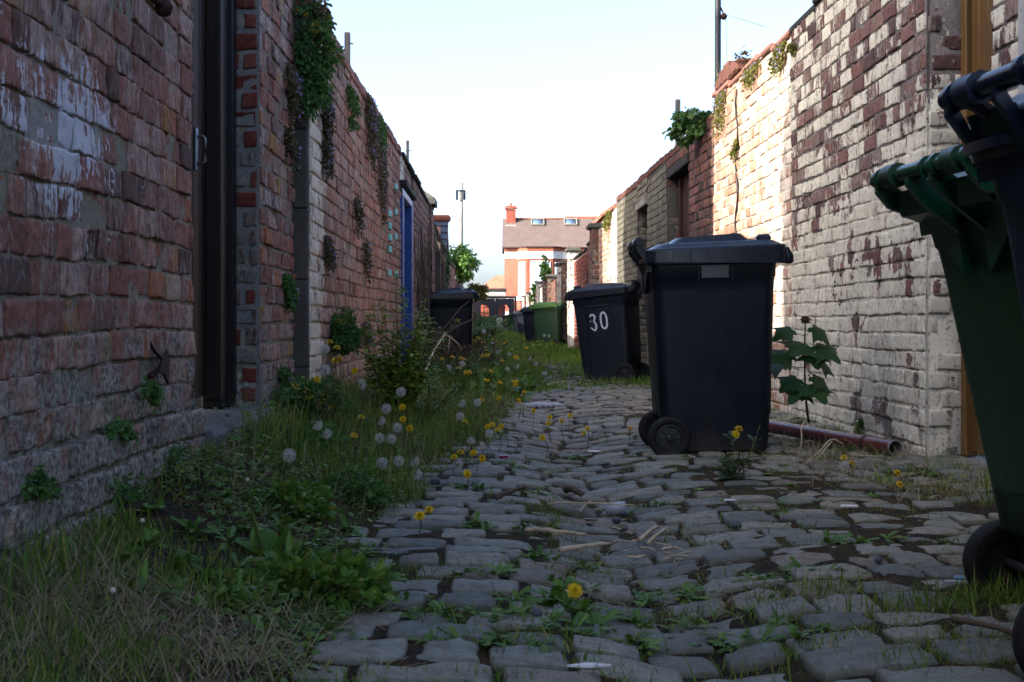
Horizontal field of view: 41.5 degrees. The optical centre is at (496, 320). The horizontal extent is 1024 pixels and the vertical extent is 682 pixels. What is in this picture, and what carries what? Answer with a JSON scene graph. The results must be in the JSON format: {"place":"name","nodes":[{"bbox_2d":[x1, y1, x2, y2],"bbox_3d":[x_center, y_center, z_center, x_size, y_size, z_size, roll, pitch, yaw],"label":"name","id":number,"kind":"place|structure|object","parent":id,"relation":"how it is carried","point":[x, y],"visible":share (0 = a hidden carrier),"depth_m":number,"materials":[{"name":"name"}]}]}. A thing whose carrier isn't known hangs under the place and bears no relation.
{"place":"outdoors","nodes":[
{"label":"outdoors","id":0,"kind":"place"},
{"bbox_2d":[0,328,1023,681],"bbox_3d":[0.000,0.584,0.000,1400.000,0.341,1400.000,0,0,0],"label":"ground","id":1,"kind":"structure","parent":0,"point":[844,552],"depth_m":3.71,"materials":[{"name":"soil"}]},
{"bbox_2d":[0,0,206,570],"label":"brick wall","id":2,"kind":"structure","parent":1,"relation":"on","point":[96,248],"depth_m":3.37,"materials":[{"name":"brick"}]},
{"bbox_2d":[21,465,62,506],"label":"trailing plant","id":3,"kind":"object","parent":2,"relation":"attached to","point":[44,486],"visible":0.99,"depth_m":2.88,"materials":[{"name":"green plant"}]},
{"bbox_2d":[99,416,140,444],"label":"trailing plant","id":4,"kind":"object","parent":2,"relation":"attached to","point":[126,431],"visible":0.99,"depth_m":3.52,"materials":[{"name":"green plant"}]},
{"bbox_2d":[106,472,155,506],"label":"weed","id":5,"kind":"object","parent":2,"relation":"attached to","point":[124,487],"visible":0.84,"depth_m":3.53,"materials":[{"name":"green plant"}]},
{"bbox_2d":[139,376,165,413],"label":"trailing plant","id":6,"kind":"object","parent":2,"relation":"attached to","point":[149,389],"visible":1,"depth_m":3.84,"materials":[{"name":"green plant"}]},
{"bbox_2d":[147,340,169,382],"bbox_3d":[-0.997,0.124,4.017,0.030,0.133,0.156,0,0,10],"label":"iron bracket","id":7,"kind":"object","parent":2,"relation":"attached to","point":[163,368],"visible":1,"depth_m":4.00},
{"bbox_2d":[150,0,172,16],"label":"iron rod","id":8,"kind":"object","parent":2,"relation":"attached to","point":[163,8],"visible":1,"depth_m":3.70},
{"bbox_2d":[164,441,189,471],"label":"trailing plant","id":9,"kind":"object","parent":2,"relation":"attached to","point":[176,449],"visible":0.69,"depth_m":4.09,"materials":[{"name":"green plant"}]},
{"bbox_2d":[97,558,268,615],"bbox_3d":[-0.622,0.549,2.736,0.365,0.124,0.176,0,0,-35],"label":"dock plant","id":10,"kind":"object","parent":1,"relation":"on","point":[143,569],"visible":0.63,"depth_m":2.72,"materials":[{"name":"green plant"}]},
{"bbox_2d":[194,406,274,447],"bbox_3d":[-1.084,0.465,5.190,0.292,0.201,1.260,0,0,0],"label":"stone step","id":11,"kind":"object","parent":1,"relation":"on","point":[212,430],"visible":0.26,"depth_m":5.06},
{"bbox_2d":[190,0,236,408],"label":"brown door","id":12,"kind":"structure","parent":11,"relation":"on","point":[213,172],"depth_m":5.46,"materials":[{"name":"metal"}]},
{"bbox_2d":[190,0,204,397],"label":"door leaf","id":13,"kind":"structure","parent":12,"relation":"in","point":[197,200],"depth_m":5.34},
{"bbox_2d":[231,0,296,405],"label":"brick wall","id":14,"kind":"structure","parent":1,"relation":"on","point":[266,33],"depth_m":5.89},
{"bbox_2d":[277,366,293,389],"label":"trailing plant","id":15,"kind":"object","parent":14,"relation":"attached to","point":[285,373],"visible":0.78,"depth_m":6.32,"materials":[{"name":"green plant"}]},
{"bbox_2d":[282,273,298,307],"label":"trailing plant","id":16,"kind":"object","parent":14,"relation":"attached to","point":[289,288],"visible":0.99,"depth_m":6.42,"materials":[{"name":"green plant"}]},
{"bbox_2d":[283,125,301,179],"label":"trailing plant","id":17,"kind":"object","parent":14,"relation":"attached to","point":[291,147],"visible":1,"depth_m":6.51,"materials":[{"name":"green plant"}]},
{"bbox_2d":[283,62,305,131],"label":"trailing plant","id":18,"kind":"object","parent":14,"relation":"attached to","point":[294,87],"visible":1,"depth_m":6.54,"materials":[{"name":"green plant"}]},
{"bbox_2d":[228,509,318,561],"bbox_3d":[-0.554,0.541,3.314,0.259,0.150,0.168,0,0,29],"label":"dock plant","id":19,"kind":"object","parent":1,"relation":"on","point":[269,539],"visible":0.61,"depth_m":3.35,"materials":[{"name":"green plant"}]},
{"bbox_2d":[239,474,347,525],"bbox_3d":[-0.605,0.529,4.021,0.356,0.146,0.381,0,0,0],"label":"fern leaved plant","id":20,"kind":"object","parent":1,"relation":"on","point":[300,502],"visible":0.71,"depth_m":3.92,"materials":[{"name":"green plant"}]},
{"bbox_2d":[292,5,313,393],"bbox_3d":[-1.023,-0.515,6.910,0.157,2.156,0.225,0,0,0],"label":"stone pilaster","id":21,"kind":"object","parent":1,"relation":"on","point":[301,255],"visible":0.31,"depth_m":6.80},
{"bbox_2d":[299,51,333,122],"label":"fern leaved plant","id":22,"kind":"object","parent":21,"relation":"attached to","point":[316,102],"visible":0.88,"depth_m":6.76,"materials":[{"name":"green plant"}]},
{"bbox_2d":[292,6,344,94],"bbox_3d":[-0.923,-1.375,6.874,0.299,0.494,0.386,0,0,0],"label":"fern leaved plant","id":23,"kind":"object","parent":21,"relation":"on","point":[327,58],"visible":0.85,"depth_m":6.78,"materials":[{"name":"green plant"}]},
{"bbox_2d":[309,0,336,46],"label":"fern leaved plant","id":24,"kind":"object","parent":21,"relation":"on","point":[325,10],"visible":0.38,"depth_m":6.89,"materials":[{"name":"green plant"}]},
{"bbox_2d":[262,420,351,457],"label":"fern leaved plant","id":25,"kind":"object","parent":1,"relation":"on","point":[335,431],"visible":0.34,"depth_m":5.13,"materials":[{"name":"green plant"}]},
{"bbox_2d":[268,372,363,419],"bbox_3d":[-0.838,0.349,6.166,0.460,0.246,0.711,0,0,0],"label":"fern leaved plant","id":26,"kind":"object","parent":1,"relation":"on","point":[303,388],"visible":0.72,"depth_m":6.04,"materials":[{"name":"green plant"}]},
{"bbox_2d":[227,549,406,619],"bbox_3d":[-0.421,0.593,3.046,0.441,0.153,0.357,0,0,0],"label":"fern leaved plant","id":27,"kind":"object","parent":1,"relation":"on","point":[346,573],"visible":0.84,"depth_m":2.99,"materials":[{"name":"green plant"}]},
{"bbox_2d":[294,0,401,392],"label":"brick wall","id":28,"kind":"structure","parent":1,"relation":"on","point":[332,214],"depth_m":8.68,"materials":[{"name":"red brick"}]},
{"bbox_2d":[292,0,332,36],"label":"fern leaved plant","id":29,"kind":"object","parent":28,"relation":"on","point":[301,11],"visible":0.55,"depth_m":6.79,"materials":[{"name":"green plant"}]},
{"bbox_2d":[320,87,336,177],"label":"trailing plant","id":30,"kind":"object","parent":28,"relation":"attached to","point":[328,117],"visible":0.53,"depth_m":7.31,"materials":[{"name":"green plant"}]},
{"bbox_2d":[321,139,336,181],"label":"trailing plant","id":31,"kind":"object","parent":28,"relation":"attached to","point":[329,154],"visible":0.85,"depth_m":7.32,"materials":[{"name":"green plant"}]},
{"bbox_2d":[323,235,338,274],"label":"trailing plant","id":32,"kind":"object","parent":28,"relation":"attached to","point":[330,259],"visible":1,"depth_m":7.37,"materials":[{"name":"green plant"}]},
{"bbox_2d":[329,306,364,356],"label":"fern leaved plant","id":33,"kind":"object","parent":28,"relation":"attached to","point":[340,331],"visible":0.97,"depth_m":7.70,"materials":[{"name":"green plant"}]},
{"bbox_2d":[346,83,361,118],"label":"trailing plant","id":34,"kind":"object","parent":28,"relation":"attached to","point":[353,99],"visible":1,"depth_m":8.60,"materials":[{"name":"green plant"}]},
{"bbox_2d":[353,196,365,239],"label":"trailing plant","id":35,"kind":"object","parent":28,"relation":"attached to","point":[358,210],"visible":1,"depth_m":8.97,"materials":[{"name":"green plant"}]},
{"bbox_2d":[362,240,374,283],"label":"trailing plant","id":36,"kind":"object","parent":28,"relation":"attached to","point":[367,249],"visible":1,"depth_m":9.60,"materials":[{"name":"green plant"}]},
{"bbox_2d":[365,91,380,178],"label":"trailing plant","id":37,"kind":"object","parent":28,"relation":"attached to","point":[371,122],"visible":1,"depth_m":9.91,"materials":[{"name":"green plant"}]},
{"bbox_2d":[376,109,388,157],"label":"trailing plant","id":38,"kind":"object","parent":28,"relation":"attached to","point":[383,129],"visible":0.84,"depth_m":10.81,"materials":[{"name":"green plant"}]},
{"bbox_2d":[376,138,389,229],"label":"trailing plant","id":39,"kind":"object","parent":28,"relation":"attached to","point":[383,176],"visible":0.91,"depth_m":10.83,"materials":[{"name":"green plant"}]},
{"bbox_2d":[399,180,416,358],"bbox_3d":[-0.953,-0.383,14.080,0.155,1.995,1.720,0,0,0],"label":"blue door","id":40,"kind":"structure","parent":28,"relation":"attached to","point":[408,195],"depth_m":14.62,"materials":[{"name":"paint"}]},
{"bbox_2d":[323,464,393,507],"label":"fern leaved plant","id":41,"kind":"object","parent":1,"relation":"on","point":[377,491],"visible":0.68,"depth_m":4.48,"materials":[{"name":"green plant"}]},
{"bbox_2d":[399,152,414,186],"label":"brick wall","id":42,"kind":"structure","parent":1,"relation":"on","point":[407,171],"depth_m":13.92,"materials":[{"name":"brick"}]},
{"bbox_2d":[358,274,461,416],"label":"leafy shoots","id":43,"kind":"object","parent":1,"relation":"on","point":[409,374],"visible":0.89,"depth_m":7.88,"materials":[{"name":"green plant"}]},
{"bbox_2d":[411,174,433,359],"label":"brick wall","id":44,"kind":"structure","parent":1,"relation":"on","point":[421,205],"depth_m":15.82,"materials":[{"name":"brick"}]},
{"bbox_2d":[414,221,431,357],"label":"bare creeper","id":45,"kind":"object","parent":44,"relation":"attached to","point":[425,291],"visible":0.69,"depth_m":16.46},
{"bbox_2d":[434,223,445,291],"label":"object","id":46,"kind":"structure","parent":44,"relation":"attached to","point":[440,264],"depth_m":20.90,"materials":[{"name":"brick"}]},
{"bbox_2d":[424,191,436,291],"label":"gate pier","id":47,"kind":"structure","parent":1,"relation":"on","point":[432,200],"depth_m":18.36,"materials":[{"name":"red brick"}]},
{"bbox_2d":[382,367,487,417],"bbox_3d":[-0.344,0.454,8.372,0.751,0.334,0.659,0,0,30],"label":"leafy growth","id":48,"kind":"object","parent":1,"relation":"on","point":[438,407],"visible":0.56,"depth_m":8.38,"materials":[{"name":"green plant"}]},
{"bbox_2d":[433,215,450,254],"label":"outhouse","id":49,"kind":"structure","parent":1,"relation":"on","point":[441,222],"depth_m":26.11,"materials":[{"name":"red brick"}]},
{"bbox_2d":[427,287,479,358],"bbox_3d":[-0.640,0.105,18.196,0.813,1.086,0.608,-2,0,-6],"label":"wheelie bin","id":50,"kind":"object","parent":1,"relation":"on","point":[446,304],"visible":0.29,"depth_m":17.94,"materials":[{"name":"black plastic"}]},
{"bbox_2d":[455,280,464,288],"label":"brick wall","id":51,"kind":"structure","parent":1,"relation":"on","point":[458,285],"depth_m":36.55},
{"bbox_2d":[449,243,482,284],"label":"overhanging shrub","id":52,"kind":"object","parent":51,"relation":"on","point":[464,261],"visible":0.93,"depth_m":31.67,"materials":[{"name":"green plant"}]},
{"bbox_2d":[467,282,490,302],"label":"overhanging shrub","id":53,"kind":"object","parent":52,"relation":"attached to","point":[480,290],"visible":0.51,"depth_m":32.50,"materials":[{"name":"green plant"}]},
{"bbox_2d":[428,349,500,379],"bbox_3d":[-0.263,0.446,12.956,0.684,0.353,1.106,0,0,32],"label":"leafy growth","id":54,"kind":"object","parent":1,"relation":"on","point":[459,372],"visible":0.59,"depth_m":12.90,"materials":[{"name":"green plant"}]},
{"bbox_2d":[391,334,539,401],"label":"weeds","id":55,"kind":"object","parent":1,"relation":"on","point":[522,385],"visible":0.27,"depth_m":12.00,"materials":[{"name":"green plant"}]},
{"bbox_2d":[404,310,553,370],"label":"dead brambles","id":56,"kind":"object","parent":1,"relation":"on","point":[444,354],"visible":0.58,"depth_m":15.46,"materials":[{"name":"brown plant"}]},
{"bbox_2d":[465,288,506,328],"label":"garage","id":57,"kind":"structure","parent":1,"relation":"on","point":[497,292],"depth_m":105.98,"materials":[{"name":"paint"}]},
{"bbox_2d":[11,361,962,681],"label":"weeds","id":58,"kind":"object","parent":1,"relation":"on","point":[683,593],"visible":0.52,"depth_m":3.39,"materials":[{"name":"green plant"}]},
{"bbox_2d":[473,313,514,337],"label":"wild bush","id":59,"kind":"object","parent":1,"relation":"on","point":[496,327],"visible":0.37,"depth_m":41.92,"materials":[{"name":"green plant"}]},
{"bbox_2d":[479,296,516,327],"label":"lane gate","id":60,"kind":"structure","parent":1,"relation":"on","point":[493,303],"depth_m":97.00,"materials":[{"name":"paint"}]},
{"bbox_2d":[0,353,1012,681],"bbox_3d":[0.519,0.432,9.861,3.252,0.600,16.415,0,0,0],"label":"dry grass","id":61,"kind":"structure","parent":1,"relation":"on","point":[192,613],"depth_m":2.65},
{"bbox_2d":[0,354,1023,681],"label":"grass","id":62,"kind":"structure","parent":1,"relation":"on","point":[430,422],"depth_m":3.07,"materials":[{"name":"plant"}]},
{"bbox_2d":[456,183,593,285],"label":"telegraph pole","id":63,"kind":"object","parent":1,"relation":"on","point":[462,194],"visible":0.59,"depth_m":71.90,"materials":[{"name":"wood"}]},
{"bbox_2d":[519,306,535,342],"bbox_3d":[1.123,0.124,39.001,0.813,1.086,0.608,-3,0,8],"label":"wheelie bin","id":64,"kind":"object","parent":1,"relation":"on","point":[528,320],"visible":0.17,"depth_m":38.78,"materials":[{"name":"black plastic"}]},
{"bbox_2d":[424,328,650,394],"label":"lush grass","id":65,"kind":"structure","parent":1,"relation":"on","point":[562,353],"depth_m":18.45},
{"bbox_2d":[535,277,546,303],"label":"brick wall","id":66,"kind":"structure","parent":1,"relation":"on","point":[540,290],"depth_m":52.77,"materials":[{"name":"brick"}]},
{"bbox_2d":[528,301,566,345],"bbox_3d":[1.293,0.102,33.002,0.846,1.130,0.632,-3,-1,20],"label":"wheelie bin","id":67,"kind":"object","parent":1,"relation":"on","point":[547,316],"visible":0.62,"depth_m":32.78,"materials":[{"name":"green plastic"}]},
{"bbox_2d":[502,203,595,314],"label":"terraced house","id":68,"kind":"structure","parent":1,"relation":"on","point":[526,242],"depth_m":118.05,"materials":[{"name":"brick"}]},
{"bbox_2d":[519,262,524,295],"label":"window","id":69,"kind":"structure","parent":68,"relation":"in","point":[521,264],"depth_m":117.51,"materials":[{"name":"white glass"}]},
{"bbox_2d":[530,261,550,291],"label":"window","id":70,"kind":"structure","parent":68,"relation":"in","point":[535,270],"depth_m":117.11,"materials":[{"name":"white glass"}]},
{"bbox_2d":[524,526,575,534],"bbox_3d":[0.157,0.630,4.033,0.167,0.025,0.041,0,0,26],"label":"stick","id":71,"kind":"object","parent":1,"relation":"on","point":[538,529],"visible":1,"depth_m":4.02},
{"bbox_2d":[545,263,561,302],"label":"brick wall","id":72,"kind":"structure","parent":1,"relation":"on","point":[553,288],"depth_m":40.58,"materials":[{"name":"brick"}]},
{"bbox_2d":[539,252,552,281],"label":"sapling","id":73,"kind":"object","parent":72,"relation":"on","point":[545,268],"visible":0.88,"depth_m":43.94,"materials":[{"name":"green plant"}]},
{"bbox_2d":[559,247,580,347],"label":"brick wall","id":74,"kind":"structure","parent":1,"relation":"on","point":[567,275],"depth_m":30.42,"materials":[{"name":"brick"}]},
{"bbox_2d":[573,247,587,348],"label":"brick wall","id":75,"kind":"structure","parent":1,"relation":"on","point":[580,270],"depth_m":28.41,"materials":[{"name":"brick"}]},
{"bbox_2d":[586,223,603,283],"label":"brick wall","id":76,"kind":"structure","parent":1,"relation":"on","point":[592,244],"depth_m":23.20,"materials":[{"name":"brick"}]},
{"bbox_2d":[564,280,649,380],"bbox_3d":[1.240,0.134,14.561,0.813,1.086,0.608,-6,-2,24],"label":"wheelie bin","id":77,"kind":"object","parent":1,"relation":"on","point":[607,315],"visible":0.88,"depth_m":14.35,"materials":[{"name":"plastic"}]},
{"bbox_2d":[598,208,616,282],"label":"brick wall","id":78,"kind":"structure","parent":1,"relation":"on","point":[607,262],"depth_m":21.33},
{"bbox_2d":[616,180,647,363],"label":"brick wall","id":79,"kind":"structure","parent":1,"relation":"on","point":[631,224],"depth_m":18.48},
{"bbox_2d":[635,197,647,211],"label":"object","id":80,"kind":"structure","parent":79,"relation":"attached to","point":[642,205],"depth_m":17.13,"materials":[{"name":"wood"}]},
{"bbox_2d":[637,171,647,202],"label":"brick wall","id":81,"kind":"structure","parent":80,"relation":"on","point":[642,188],"depth_m":17.18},
{"bbox_2d":[646,154,677,365],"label":"brick wall","id":82,"kind":"structure","parent":1,"relation":"on","point":[662,216],"depth_m":15.45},
{"bbox_2d":[667,153,689,237],"bbox_3d":[2.035,-0.520,14.270,0.270,2.310,1.560,0,0,0],"label":"maroon door","id":83,"kind":"structure","parent":82,"relation":"attached to","point":[678,170],"depth_m":14.70,"materials":[{"name":"wood"}]},
{"bbox_2d":[667,144,688,168],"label":"brick wall","id":84,"kind":"structure","parent":83,"relation":"on","point":[675,154],"depth_m":14.36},
{"bbox_2d":[683,174,688,236],"bbox_3d":[2.090,-0.490,14.270,0.060,2.250,1.400,0,0,0],"label":"door leaf","id":85,"kind":"structure","parent":83,"relation":"in","point":[685,179],"depth_m":14.70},
{"bbox_2d":[688,114,714,236],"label":"brick wall","id":86,"kind":"structure","parent":1,"relation":"on","point":[701,186],"depth_m":12.78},
{"bbox_2d":[662,106,711,149],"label":"ivy","id":87,"kind":"object","parent":86,"relation":"attached to","point":[689,123],"visible":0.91,"depth_m":12.76,"materials":[{"name":"green plant"}]},
{"bbox_2d":[709,426,762,479],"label":"sow thistle","id":88,"kind":"object","parent":1,"relation":"on","point":[733,468],"visible":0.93,"depth_m":5.41,"materials":[{"name":"green plant"}]},
{"bbox_2d":[715,0,784,81],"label":"washing line pole","id":89,"kind":"object","parent":1,"relation":"on","point":[719,16],"visible":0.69,"depth_m":13.37,"materials":[{"name":"black metal"}]},
{"bbox_2d":[711,29,792,412],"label":"brick wall","id":90,"kind":"structure","parent":1,"relation":"on","point":[752,198],"depth_m":10.03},
{"bbox_2d":[710,89,726,144],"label":"trailing plant","id":91,"kind":"object","parent":90,"relation":"attached to","point":[718,106],"visible":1,"depth_m":11.70,"materials":[{"name":"green plant"}]},
{"bbox_2d":[740,57,762,90],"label":"trailing plant","id":92,"kind":"object","parent":90,"relation":"attached to","point":[748,76],"visible":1,"depth_m":10.28,"materials":[{"name":"green plant"}]},
{"bbox_2d":[766,39,787,79],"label":"trailing plant","id":93,"kind":"object","parent":90,"relation":"attached to","point":[776,59],"visible":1,"depth_m":9.24,"materials":[{"name":"green plant"}]},
{"bbox_2d":[789,0,962,455],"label":"brick wall","id":94,"kind":"structure","parent":1,"relation":"on","point":[870,80],"depth_m":7.05,"materials":[{"name":"brick"}]},
{"bbox_2d":[961,0,992,455],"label":"ochre door","id":95,"kind":"structure","parent":94,"relation":"attached to","point":[976,43],"depth_m":6.10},
{"bbox_2d":[972,0,992,454],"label":"door leaf","id":96,"kind":"structure","parent":95,"relation":"in","point":[982,42],"depth_m":5.99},
{"bbox_2d":[899,455,989,482],"bbox_3d":[2.035,0.657,5.750,0.370,0.075,1.000,0,0,0],"label":"door sill","id":97,"kind":"structure","parent":1,"relation":"on","point":[972,458],"depth_m":5.94,"materials":[{"name":"concrete"}]},
{"bbox_2d":[869,144,1023,590],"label":"wheelie bin","id":98,"kind":"object","parent":1,"relation":"on","point":[951,205],"visible":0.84,"depth_m":3.00,"materials":[{"name":"green plastic"}]},
{"bbox_2d":[990,0,1017,104],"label":"brick wall","id":99,"kind":"structure","parent":1,"relation":"on","point":[1004,20],"depth_m":5.21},
{"bbox_2d":[1018,0,1023,93],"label":"render panel","id":100,"kind":"object","parent":99,"relation":"attached to","point":[1020,32],"depth_m":5.00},
{"bbox_2d":[316,0,812,287],"label":"sky","id":101,"kind":"structure","parent":0,"point":[565,104],"materials":[{"name":"white"}]},
{"bbox_2d":[292,362,1023,681],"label":"cobbled road","id":102,"kind":"structure","parent":0,"point":[447,514],"depth_m":3.65,"materials":[{"name":"stone"}]},
{"bbox_2d":[527,578,606,624],"bbox_3d":[0.161,0.648,3.101,0.234,0.085,0.134,0,0,30],"label":"dandelion plant","id":103,"kind":"object","parent":102,"relation":"on","point":[559,591],"visible":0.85,"depth_m":3.11,"materials":[{"name":"green plant"}]},
{"bbox_2d":[558,542,610,551],"bbox_3d":[0.257,0.647,3.865,0.188,0.018,0.020,0,0,-35],"label":"stick","id":104,"kind":"object","parent":102,"relation":"on","point":[573,547],"visible":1,"depth_m":3.85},
{"bbox_2d":[605,501,627,514],"bbox_3d":[0.433,0.680,4.880,0.075,0.047,0.048,-10,-11,13],"label":"cobblestone","id":105,"kind":"object","parent":102,"relation":"on","point":[612,509],"visible":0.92,"depth_m":4.87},
{"bbox_2d":[627,233,793,454],"bbox_3d":[1.064,0.118,6.760,0.765,1.086,0.608,-1,0,1],"label":"wheelie bin","id":106,"kind":"object","parent":102,"relation":"on","point":[709,308],"visible":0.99,"depth_m":6.51,"materials":[{"name":"black plastic"}]},
{"bbox_2d":[772,316,840,422],"bbox_3d":[1.560,0.253,6.919,0.399,0.550,0.355,0,0,0],"label":"sycamore sapling","id":107,"kind":"object","parent":102,"relation":"on","point":[793,388],"visible":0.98,"depth_m":6.83,"materials":[{"name":"green plant"}]},
{"bbox_2d":[769,420,902,455],"bbox_3d":[1.605,0.587,7.122,0.078,0.078,1.872,0,0,-14],"label":"drainpipe","id":108,"kind":"object","parent":102,"relation":"on","point":[809,432],"visible":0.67,"depth_m":6.69,"materials":[{"name":"red paint"}]},
{"bbox_2d":[798,421,885,463],"bbox_3d":[1.582,0.562,6.180,0.412,0.202,0.066,0,0,0],"label":"dry weed","id":109,"kind":"object","parent":102,"relation":"on","point":[826,443],"visible":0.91,"depth_m":6.17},
{"bbox_2d":[937,53,1023,673],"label":"wheelie bin","id":110,"kind":"object","parent":102,"relation":"on","point":[991,136],"visible":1,"depth_m":2.20,"materials":[{"name":"blue plastic"}]},
{"bbox_2d":[951,616,1011,635],"bbox_3d":[0.984,0.619,2.735,0.019,0.021,0.153,0,0,-28],"label":"stick","id":111,"kind":"object","parent":102,"relation":"on","point":[967,621],"visible":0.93,"depth_m":2.73,"materials":[{"name":"wood"}]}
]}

